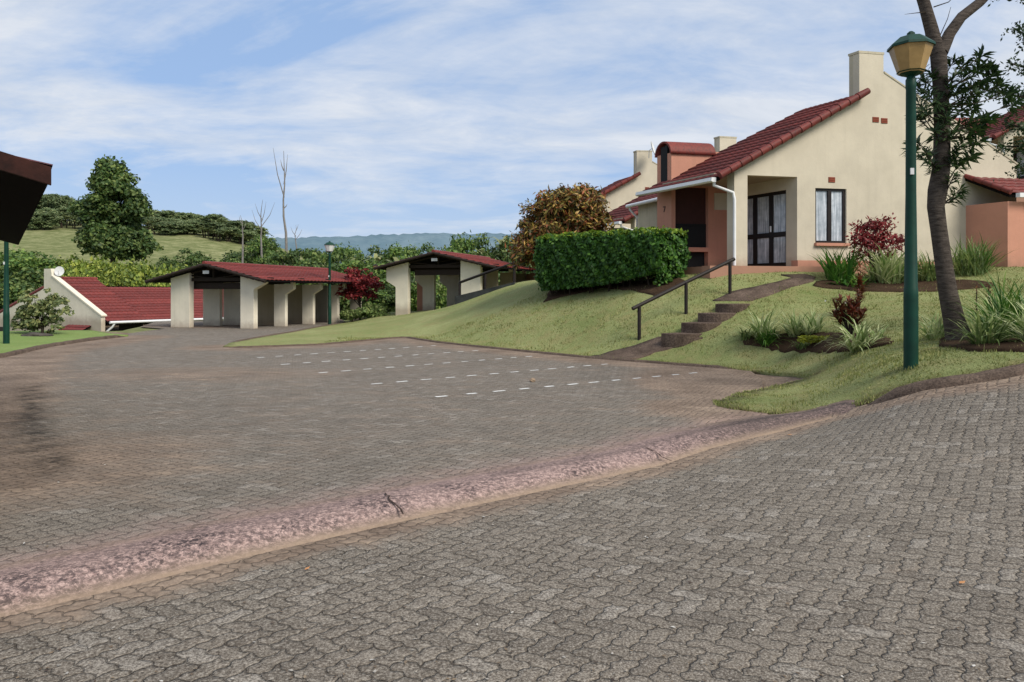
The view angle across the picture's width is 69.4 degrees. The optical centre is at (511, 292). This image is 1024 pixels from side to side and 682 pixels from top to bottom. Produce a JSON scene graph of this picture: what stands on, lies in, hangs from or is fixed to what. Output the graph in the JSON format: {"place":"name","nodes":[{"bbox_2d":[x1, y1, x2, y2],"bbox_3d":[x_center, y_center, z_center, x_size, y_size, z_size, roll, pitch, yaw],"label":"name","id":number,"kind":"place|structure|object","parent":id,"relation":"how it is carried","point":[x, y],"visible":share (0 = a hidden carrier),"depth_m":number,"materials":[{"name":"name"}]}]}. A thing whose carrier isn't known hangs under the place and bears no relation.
{"place":"outdoors","nodes":[
{"label":"outdoors","id":0,"kind":"place"},
{"bbox_2d":[0,330,127,352],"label":"lawn strip","id":1,"kind":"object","parent":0,"point":[18,341],"visible":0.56,"depth_m":24.91,"materials":[{"name":"green plant"}]},
{"bbox_2d":[3,241,9,343],"bbox_3d":[-15.176,-0.427,22.200,0.508,4.430,0.508,0,0,11],"label":"street lamp","id":2,"kind":"object","parent":1,"relation":"on","point":[6,326],"visible":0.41,"depth_m":22.14,"materials":[{"name":"metal"}]},
{"bbox_2d":[10,288,74,333],"bbox_3d":[-16.810,0.970,26.497,2.223,2.328,1.639,0,0,-20],"label":"round shrub","id":3,"kind":"object","parent":1,"relation":"on","point":[26,313],"visible":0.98,"depth_m":26.28,"materials":[{"name":"green plant"}]},
{"bbox_2d":[0,319,768,564],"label":"parking lot","id":4,"kind":"structure","parent":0,"point":[234,429],"depth_m":9.37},
{"bbox_2d":[0,151,52,244],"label":"carport","id":5,"kind":"object","parent":4,"relation":"on","point":[24,182],"visible":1,"depth_m":5.92,"materials":[{"name":"brown wood"}]},
{"bbox_2d":[145,261,375,328],"bbox_3d":[-12.035,0.110,37.207,6.433,2.980,9.955,0,0,18],"label":"carport","id":6,"kind":"object","parent":4,"relation":"on","point":[248,296],"visible":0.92,"depth_m":35.19,"materials":[{"name":"paint"}]},
{"bbox_2d":[324,241,334,323],"bbox_3d":[-8.999,-0.355,36.500,0.508,4.341,0.508,0,0,11],"label":"street lamp","id":7,"kind":"object","parent":4,"relation":"on","point":[329,246],"visible":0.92,"depth_m":36.44,"materials":[{"name":"metal"}]},
{"bbox_2d":[229,336,729,368],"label":"kerb","id":8,"kind":"structure","parent":4,"relation":"on","point":[629,360],"depth_m":20.24,"materials":[{"name":"brown concrete"}]},
{"bbox_2d":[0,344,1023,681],"bbox_3d":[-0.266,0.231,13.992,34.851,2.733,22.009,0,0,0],"label":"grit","id":9,"kind":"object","parent":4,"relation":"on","point":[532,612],"visible":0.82,"depth_m":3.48,"materials":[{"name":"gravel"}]},
{"bbox_2d":[271,232,519,258],"bbox_3d":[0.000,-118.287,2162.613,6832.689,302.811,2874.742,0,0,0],"label":"hills","id":10,"kind":"structure","parent":0,"point":[437,240],"depth_m":3099.15,"materials":[{"name":"blue"}]},
{"bbox_2d":[0,221,803,388],"bbox_3d":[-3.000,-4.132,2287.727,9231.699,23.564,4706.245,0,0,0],"label":"ground","id":11,"kind":"structure","parent":0,"point":[55,241],"depth_m":125.00,"materials":[{"name":"plant"}]},
{"bbox_2d":[0,261,25,309],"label":"tree","id":12,"kind":"object","parent":11,"relation":"on","point":[10,283],"visible":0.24,"depth_m":54.12,"materials":[{"name":"green plant"}]},
{"bbox_2d":[0,244,41,273],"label":"tree","id":13,"kind":"object","parent":11,"relation":"on","point":[19,252],"visible":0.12,"depth_m":59.55,"materials":[{"name":"green plant"}]},
{"bbox_2d":[0,282,43,304],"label":"tree","id":14,"kind":"object","parent":11,"relation":"on","point":[14,294],"visible":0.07,"depth_m":53.33,"materials":[{"name":"green plant"}]},
{"bbox_2d":[0,251,68,285],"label":"tree","id":15,"kind":"object","parent":11,"relation":"on","point":[19,263],"visible":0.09,"depth_m":57.26,"materials":[{"name":"green plant"}]},
{"bbox_2d":[0,264,74,286],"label":"tree","id":16,"kind":"object","parent":11,"relation":"on","point":[32,272],"visible":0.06,"depth_m":55.71,"materials":[{"name":"green plant"}]},
{"bbox_2d":[28,211,61,229],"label":"broadleaf tree","id":17,"kind":"object","parent":11,"relation":"on","point":[48,218],"visible":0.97,"depth_m":137.61,"materials":[{"name":"green plant"}]},
{"bbox_2d":[42,193,73,219],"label":"broadleaf tree","id":18,"kind":"object","parent":11,"relation":"on","point":[55,201],"visible":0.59,"depth_m":153.39,"materials":[{"name":"green plant"}]},
{"bbox_2d":[0,335,124,357],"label":"kerb","id":19,"kind":"structure","parent":11,"relation":"on","point":[20,351],"depth_m":21.78,"materials":[{"name":"brown concrete"}]},
{"bbox_2d":[51,205,77,225],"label":"broadleaf tree","id":20,"kind":"object","parent":11,"relation":"on","point":[62,211],"visible":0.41,"depth_m":144.59,"materials":[{"name":"green plant"}]},
{"bbox_2d":[49,255,91,276],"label":"lime shrub","id":21,"kind":"object","parent":11,"relation":"on","point":[65,264],"visible":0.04,"depth_m":59.08,"materials":[{"name":"green plant"}]},
{"bbox_2d":[62,251,109,276],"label":"lime shrub","id":22,"kind":"object","parent":11,"relation":"on","point":[75,262],"visible":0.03,"depth_m":60.91,"materials":[{"name":"green plant"}]},
{"bbox_2d":[79,264,122,285],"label":"lime shrub","id":23,"kind":"object","parent":11,"relation":"on","point":[87,273],"depth_m":54.01,"materials":[{"name":"green plant"}]},
{"bbox_2d":[0,269,202,331],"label":"cottage","id":24,"kind":"structure","parent":11,"relation":"on","point":[95,303],"depth_m":42.48,"materials":[{"name":"tile"}]},
{"bbox_2d":[87,252,138,274],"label":"lime shrub","id":25,"kind":"object","parent":11,"relation":"on","point":[102,266],"visible":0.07,"depth_m":62.01,"materials":[{"name":"green plant"}]},
{"bbox_2d":[67,154,163,262],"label":"tall tree","id":26,"kind":"object","parent":11,"relation":"on","point":[111,210],"visible":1,"depth_m":86.26,"materials":[{"name":"green plant"}]},
{"bbox_2d":[92,268,143,322],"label":"lime shrub","id":27,"kind":"object","parent":11,"relation":"on","point":[125,281],"visible":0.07,"depth_m":53.41,"materials":[{"name":"green plant"}]},
{"bbox_2d":[102,256,155,277],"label":"lime shrub","id":28,"kind":"object","parent":11,"relation":"on","point":[116,267],"visible":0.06,"depth_m":59.41,"materials":[{"name":"green plant"}]},
{"bbox_2d":[116,261,173,278],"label":"lime shrub","id":29,"kind":"object","parent":11,"relation":"on","point":[146,272],"visible":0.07,"depth_m":57.09,"materials":[{"name":"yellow plant"}]},
{"bbox_2d":[151,221,186,234],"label":"broadleaf tree","id":30,"kind":"object","parent":11,"relation":"on","point":[168,227],"visible":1,"depth_m":138.18,"materials":[{"name":"green plant"}]},
{"bbox_2d":[152,256,186,273],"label":"tree","id":31,"kind":"object","parent":11,"relation":"on","point":[173,262],"visible":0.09,"depth_m":79.62,"materials":[{"name":"green plant"}]},
{"bbox_2d":[165,211,199,220],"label":"broadleaf tree","id":32,"kind":"object","parent":11,"relation":"on","point":[185,216],"visible":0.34,"depth_m":151.86,"materials":[{"name":"green plant"}]},
{"bbox_2d":[156,247,215,267],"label":"tree","id":33,"kind":"object","parent":11,"relation":"on","point":[196,258],"visible":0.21,"depth_m":82.98,"materials":[{"name":"green plant"}]},
{"bbox_2d":[200,214,227,225],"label":"broadleaf tree","id":34,"kind":"object","parent":11,"relation":"on","point":[213,217],"visible":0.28,"depth_m":153.82,"materials":[{"name":"green plant"}]},
{"bbox_2d":[212,227,243,240],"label":"broadleaf tree","id":35,"kind":"object","parent":11,"relation":"on","point":[219,229],"visible":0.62,"depth_m":140.62,"materials":[{"name":"green plant"}]},
{"bbox_2d":[225,220,256,238],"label":"broadleaf tree","id":36,"kind":"object","parent":11,"relation":"on","point":[247,225],"visible":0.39,"depth_m":145.88,"materials":[{"name":"green plant"}]},
{"bbox_2d":[220,251,262,263],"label":"tree","id":37,"kind":"object","parent":11,"relation":"on","point":[246,257],"visible":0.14,"depth_m":87.92,"materials":[{"name":"green plant"}]},
{"bbox_2d":[235,229,258,243],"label":"broadleaf tree","id":38,"kind":"object","parent":11,"relation":"on","point":[250,233],"visible":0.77,"depth_m":141.04,"materials":[{"name":"green plant"}]},
{"bbox_2d":[222,239,276,261],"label":"tree","id":39,"kind":"object","parent":11,"relation":"on","point":[245,249],"visible":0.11,"depth_m":93.70,"materials":[{"name":"green plant"}]},
{"bbox_2d":[246,233,284,264],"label":"tree","id":40,"kind":"object","parent":11,"relation":"on","point":[267,242],"visible":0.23,"depth_m":90.78,"materials":[{"name":"green plant"}]},
{"bbox_2d":[254,250,299,264],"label":"layered tree","id":41,"kind":"object","parent":11,"relation":"on","point":[268,258],"visible":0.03,"depth_m":71.20,"materials":[{"name":"green plant"}]},
{"bbox_2d":[273,149,287,264],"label":"dead tree","id":42,"kind":"object","parent":11,"relation":"on","point":[285,230],"visible":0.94,"depth_m":77.92,"materials":[{"name":"grey wood"}]},
{"bbox_2d":[270,247,328,267],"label":"layered tree","id":43,"kind":"object","parent":11,"relation":"on","point":[306,254],"visible":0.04,"depth_m":69.00,"materials":[{"name":"green plant"}]},
{"bbox_2d":[296,283,349,319],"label":"wood tree","id":44,"kind":"object","parent":11,"relation":"on","point":[342,302],"visible":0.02,"depth_m":51.47,"materials":[{"name":"green plant"}]},
{"bbox_2d":[299,257,350,273],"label":"tree","id":45,"kind":"object","parent":11,"relation":"on","point":[304,264],"visible":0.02,"depth_m":59.26,"materials":[{"name":"green plant"}]},
{"bbox_2d":[306,252,366,273],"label":"layered tree","id":46,"kind":"object","parent":11,"relation":"on","point":[334,258],"visible":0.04,"depth_m":67.19,"materials":[{"name":"green plant"}]},
{"bbox_2d":[320,241,368,266],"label":"tree","id":47,"kind":"object","parent":11,"relation":"on","point":[340,251],"visible":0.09,"depth_m":89.41,"materials":[{"name":"green plant"}]},
{"bbox_2d":[346,289,393,309],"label":"wood tree","id":48,"kind":"object","parent":11,"relation":"on","point":[380,294],"visible":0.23,"depth_m":45.64,"materials":[{"name":"green plant"}]},
{"bbox_2d":[337,253,412,310],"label":"tree","id":49,"kind":"object","parent":11,"relation":"on","point":[344,266],"visible":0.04,"depth_m":55.05,"materials":[{"name":"green plant"}]},
{"bbox_2d":[364,244,399,263],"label":"tree","id":50,"kind":"object","parent":11,"relation":"on","point":[372,251],"visible":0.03,"depth_m":93.50,"materials":[{"name":"green plant"}]},
{"bbox_2d":[362,284,412,311],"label":"wood tree","id":51,"kind":"object","parent":11,"relation":"on","point":[391,300],"visible":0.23,"depth_m":46.15,"materials":[{"name":"green plant"}]},
{"bbox_2d":[363,258,437,310],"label":"tree","id":52,"kind":"object","parent":11,"relation":"on","point":[382,278],"visible":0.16,"depth_m":51.53,"materials":[{"name":"green plant"}]},
{"bbox_2d":[384,240,421,262],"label":"tree","id":53,"kind":"object","parent":11,"relation":"on","point":[392,250],"visible":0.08,"depth_m":94.12,"materials":[{"name":"green plant"}]},
{"bbox_2d":[394,248,446,310],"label":"tree","id":54,"kind":"object","parent":11,"relation":"on","point":[440,293],"visible":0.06,"depth_m":65.91,"materials":[{"name":"green plant"}]},
{"bbox_2d":[436,242,477,306],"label":"tree","id":55,"kind":"object","parent":11,"relation":"on","point":[456,251],"visible":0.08,"depth_m":74.61,"materials":[{"name":"green plant"}]},
{"bbox_2d":[449,230,491,277],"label":"tree","id":56,"kind":"object","parent":11,"relation":"on","point":[463,244],"visible":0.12,"depth_m":88.78,"materials":[{"name":"green plant"}]},
{"bbox_2d":[471,232,510,259],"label":"tree","id":57,"kind":"object","parent":11,"relation":"on","point":[484,242],"visible":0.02,"depth_m":88.42,"materials":[{"name":"green plant"}]},
{"bbox_2d":[490,235,516,262],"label":"tree","id":58,"kind":"object","parent":11,"relation":"on","point":[502,254],"visible":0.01,"depth_m":86.16,"materials":[{"name":"green plant"}]},
{"bbox_2d":[526,150,656,280],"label":"cottage","id":59,"kind":"structure","parent":11,"relation":"on","point":[625,190],"depth_m":40.01,"materials":[{"name":"beige paint"}]},
{"bbox_2d":[606,136,736,229],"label":"cottage","id":60,"kind":"structure","parent":11,"relation":"on","point":[622,214],"depth_m":34.06,"materials":[{"name":"beige paint"}]},
{"bbox_2d":[955,106,1023,201],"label":"cottage","id":61,"kind":"structure","parent":11,"relation":"on","point":[997,134],"depth_m":33.84,"materials":[{"name":"beige paint"}]},
{"bbox_2d":[0,375,1023,681],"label":"road","id":62,"kind":"structure","parent":0,"point":[664,535],"depth_m":4.00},
{"bbox_2d":[0,400,857,616],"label":"speed hump","id":63,"kind":"object","parent":62,"relation":"on","point":[46,580],"visible":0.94,"depth_m":5.08,"materials":[{"name":"pink paint"}]},
{"bbox_2d":[868,363,1023,404],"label":"kerb","id":64,"kind":"structure","parent":62,"relation":"on","point":[966,379],"depth_m":8.21,"materials":[{"name":"brown concrete"}]},
{"bbox_2d":[0,0,1023,238],"label":"sky","id":65,"kind":"structure","parent":0,"point":[397,117],"materials":[{"name":"blue"}]},
{"bbox_2d":[223,266,1023,413],"bbox_3d":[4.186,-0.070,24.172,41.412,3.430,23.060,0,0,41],"label":"lawn","id":66,"kind":"structure","parent":0,"point":[435,322],"depth_m":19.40,"materials":[{"name":"green plant"}]},
{"bbox_2d":[339,307,362,321],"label":"pale shrub","id":67,"kind":"object","parent":66,"relation":"on","point":[352,314],"visible":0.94,"depth_m":38.25,"materials":[{"name":"green plant"}]},
{"bbox_2d":[335,265,384,319],"bbox_3d":[-8.134,0.098,38.984,2.483,3.018,1.986,0,0,23],"label":"red shrub","id":68,"kind":"object","parent":66,"relation":"on","point":[355,290],"visible":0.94,"depth_m":38.80,"materials":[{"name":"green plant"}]},
{"bbox_2d":[360,303,389,317],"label":"pale shrub","id":69,"kind":"object","parent":66,"relation":"on","point":[370,311],"visible":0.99,"depth_m":38.13,"materials":[{"name":"green plant"}]},
{"bbox_2d":[417,283,422,310],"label":"utility pillar","id":70,"kind":"structure","parent":66,"relation":"on","point":[419,297],"depth_m":41.00,"materials":[{"name":"brick"}]},
{"bbox_2d":[373,250,535,314],"bbox_3d":[-2.621,-0.160,40.126,6.533,3.880,8.155,0,0,18],"label":"carport","id":71,"kind":"object","parent":66,"relation":"on","point":[449,268],"visible":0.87,"depth_m":37.46,"materials":[{"name":"paint"}]},
{"bbox_2d":[455,282,516,303],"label":"ramp","id":72,"kind":"structure","parent":66,"relation":"on","point":[463,297],"depth_m":31.96,"materials":[{"name":"concrete"}]},
{"bbox_2d":[459,262,515,294],"bbox_3d":[-1.051,-0.347,32.748,3.129,1.965,0.370,0,0,35],"label":"handrail","id":73,"kind":"object","parent":72,"relation":"on","point":[489,271],"visible":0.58,"depth_m":32.70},
{"bbox_2d":[504,182,615,270],"bbox_3d":[1.738,-1.869,26.527,4.067,4.208,3.179,0,0,0],"label":"croton bush","id":74,"kind":"object","parent":66,"relation":"on","point":[563,209],"visible":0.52,"depth_m":25.85,"materials":[{"name":"brown plant"}]},
{"bbox_2d":[543,277,684,302],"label":"bed soil","id":75,"kind":"structure","parent":66,"relation":"on","point":[650,289],"depth_m":22.54,"materials":[{"name":"soil"}]},
{"bbox_2d":[531,225,691,294],"bbox_3d":[2.980,-0.931,23.460,1.861,2.201,5.588,0,0,-42],"label":"hedge","id":76,"kind":"object","parent":75,"relation":"on","point":[591,259],"visible":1,"depth_m":22.60,"materials":[{"name":"green plant"}]},
{"bbox_2d":[592,336,702,358],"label":"footpath","id":77,"kind":"structure","parent":66,"relation":"on","point":[642,349],"depth_m":18.08,"materials":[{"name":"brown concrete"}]},
{"bbox_2d":[631,257,734,339],"bbox_3d":[4.510,0.214,19.221,3.282,2.305,0.133,0,0,-24],"label":"handrail","id":78,"kind":"object","parent":66,"relation":"on","point":[685,283],"visible":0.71,"depth_m":19.16,"materials":[{"name":"metal"}]},
{"bbox_2d":[661,303,749,347],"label":"garden steps","id":79,"kind":"structure","parent":66,"relation":"on","point":[690,332],"depth_m":18.02,"materials":[{"name":"brown concrete"}]},
{"bbox_2d":[712,274,815,300],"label":"footpath","id":80,"kind":"structure","parent":66,"relation":"on","point":[753,293],"depth_m":19.90,"materials":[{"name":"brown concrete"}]},
{"bbox_2d":[743,332,893,353],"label":"bed soil","id":81,"kind":"structure","parent":66,"relation":"on","point":[784,345],"depth_m":15.16,"materials":[{"name":"soil"}]},
{"bbox_2d":[734,306,786,339],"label":"flax plant","id":82,"kind":"object","parent":81,"relation":"on","point":[761,327],"visible":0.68,"depth_m":16.53,"materials":[{"name":"plant"}]},
{"bbox_2d":[751,325,789,347],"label":"flax plant","id":83,"kind":"object","parent":81,"relation":"on","point":[769,339],"visible":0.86,"depth_m":16.32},
{"bbox_2d":[765,307,816,337],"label":"flax plant","id":84,"kind":"object","parent":81,"relation":"on","point":[793,330],"visible":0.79,"depth_m":16.08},
{"bbox_2d":[786,307,838,335],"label":"flax plant","id":85,"kind":"object","parent":81,"relation":"on","point":[814,325],"visible":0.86,"depth_m":15.80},
{"bbox_2d":[797,335,828,342],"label":"groundcover plant","id":86,"kind":"object","parent":81,"relation":"on","point":[805,339],"visible":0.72,"depth_m":15.02,"materials":[{"name":"yellow plant"}]},
{"bbox_2d":[804,315,890,352],"bbox_3d":[6.165,0.716,12.960,1.629,0.722,1.722,0,0,-20],"label":"flax plant","id":87,"kind":"object","parent":81,"relation":"on","point":[861,341],"visible":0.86,"depth_m":12.90,"materials":[{"name":"plant"}]},
{"bbox_2d":[828,288,868,335],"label":"cordyline plant","id":88,"kind":"object","parent":81,"relation":"on","point":[844,310],"visible":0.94,"depth_m":14.43,"materials":[{"name":"brown plant"}]},
{"bbox_2d":[625,50,1023,277],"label":"cottage","id":89,"kind":"structure","parent":66,"relation":"on","point":[790,193],"depth_m":22.57,"materials":[{"name":"beige paint"}]},
{"bbox_2d":[747,190,785,265],"bbox_3d":[7.917,-1.935,23.278,0.133,2.330,2.026,0,0,-27],"label":"door","id":90,"kind":"structure","parent":89,"relation":"in","point":[766,212],"depth_m":23.15,"materials":[{"name":"black glass"}]},
{"bbox_2d":[814,188,850,245],"bbox_3d":[9.597,-2.255,22.257,1.194,1.730,0.213,0,0,-12],"label":"window","id":91,"kind":"structure","parent":89,"relation":"in","point":[829,203],"depth_m":22.29,"materials":[{"name":"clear glass"}]},
{"bbox_2d":[850,261,868,314],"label":"cordyline plant","id":92,"kind":"object","parent":66,"relation":"on","point":[859,282],"visible":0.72,"depth_m":16.83,"materials":[{"name":"brown plant"}]},
{"bbox_2d":[843,213,904,279],"bbox_3d":[10.134,-0.980,20.646,1.815,2.536,1.340,0,0,0],"label":"crimson shrub","id":93,"kind":"object","parent":66,"relation":"on","point":[867,238],"visible":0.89,"depth_m":20.50,"materials":[{"name":"red plant"}]},
{"bbox_2d":[813,279,993,291],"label":"bed soil","id":94,"kind":"structure","parent":66,"relation":"on","point":[891,287],"depth_m":19.69,"materials":[{"name":"soil"}]},
{"bbox_2d":[813,244,869,281],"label":"flax plant","id":95,"kind":"object","parent":94,"relation":"on","point":[840,270],"visible":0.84,"depth_m":20.30,"materials":[{"name":"plant"}]},
{"bbox_2d":[821,274,870,286],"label":"plant","id":96,"kind":"object","parent":94,"relation":"on","point":[843,281],"visible":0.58,"depth_m":19.96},
{"bbox_2d":[854,242,929,283],"bbox_3d":[10.204,-0.817,20.265,2.954,1.191,2.537,0,0,37],"label":"flax plant","id":97,"kind":"object","parent":94,"relation":"on","point":[884,271],"visible":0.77,"depth_m":20.07,"materials":[{"name":"plant"}]},
{"bbox_2d":[917,250,956,280],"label":"flax plant","id":98,"kind":"object","parent":94,"relation":"on","point":[928,273],"visible":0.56,"depth_m":20.41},
{"bbox_2d":[887,31,935,370],"bbox_3d":[5.015,-1.065,9.300,0.508,4.430,0.508,0,0,11],"label":"street lamp","id":99,"kind":"object","parent":66,"relation":"on","point":[910,52],"visible":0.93,"depth_m":9.24,"materials":[{"name":"metal"}]},
{"bbox_2d":[926,232,1006,275],"bbox_3d":[13.013,-1.104,21.028,2.522,1.277,2.439,0,0,-43],"label":"flax plant","id":100,"kind":"object","parent":66,"relation":"on","point":[968,268],"visible":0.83,"depth_m":20.78,"materials":[{"name":"plant"}]},
{"bbox_2d":[939,335,1023,351],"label":"bed soil","id":101,"kind":"structure","parent":66,"relation":"on","point":[1012,345],"depth_m":9.47,"materials":[{"name":"soil"}]},
{"bbox_2d":[893,310,944,339],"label":"flax plant","id":102,"kind":"object","parent":101,"relation":"on","point":[936,327],"visible":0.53,"depth_m":11.63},
{"bbox_2d":[901,0,1023,339],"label":"leaning tree","id":103,"kind":"object","parent":101,"relation":"on","point":[945,157],"visible":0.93,"depth_m":10.97,"materials":[{"name":"green plant"}]},
{"bbox_2d":[931,308,1023,345],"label":"flax plant","id":104,"kind":"object","parent":101,"relation":"on","point":[989,329],"visible":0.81,"depth_m":9.76,"materials":[{"name":"plant"}]},
{"bbox_2d":[943,268,1023,337],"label":"flax plant","id":105,"kind":"object","parent":101,"relation":"on","point":[1002,301],"visible":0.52,"depth_m":10.60,"materials":[{"name":"plant"}]},
{"bbox_2d":[969,293,1023,340],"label":"flax plant","id":106,"kind":"object","parent":101,"relation":"on","point":[1021,324],"visible":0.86,"depth_m":9.61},
{"bbox_2d":[957,237,1017,271],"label":"flax plant","id":107,"kind":"object","parent":66,"relation":"on","point":[990,255],"visible":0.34,"depth_m":21.06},
{"bbox_2d":[962,288,1015,324],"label":"flax plant","id":108,"kind":"object","parent":66,"relation":"on","point":[984,316],"visible":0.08,"depth_m":11.88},
{"bbox_2d":[966,0,1023,181],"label":"feathery tree","id":109,"kind":"object","parent":66,"relation":"on","point":[1010,123],"visible":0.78,"depth_m":12.49,"materials":[{"name":"green plant"}]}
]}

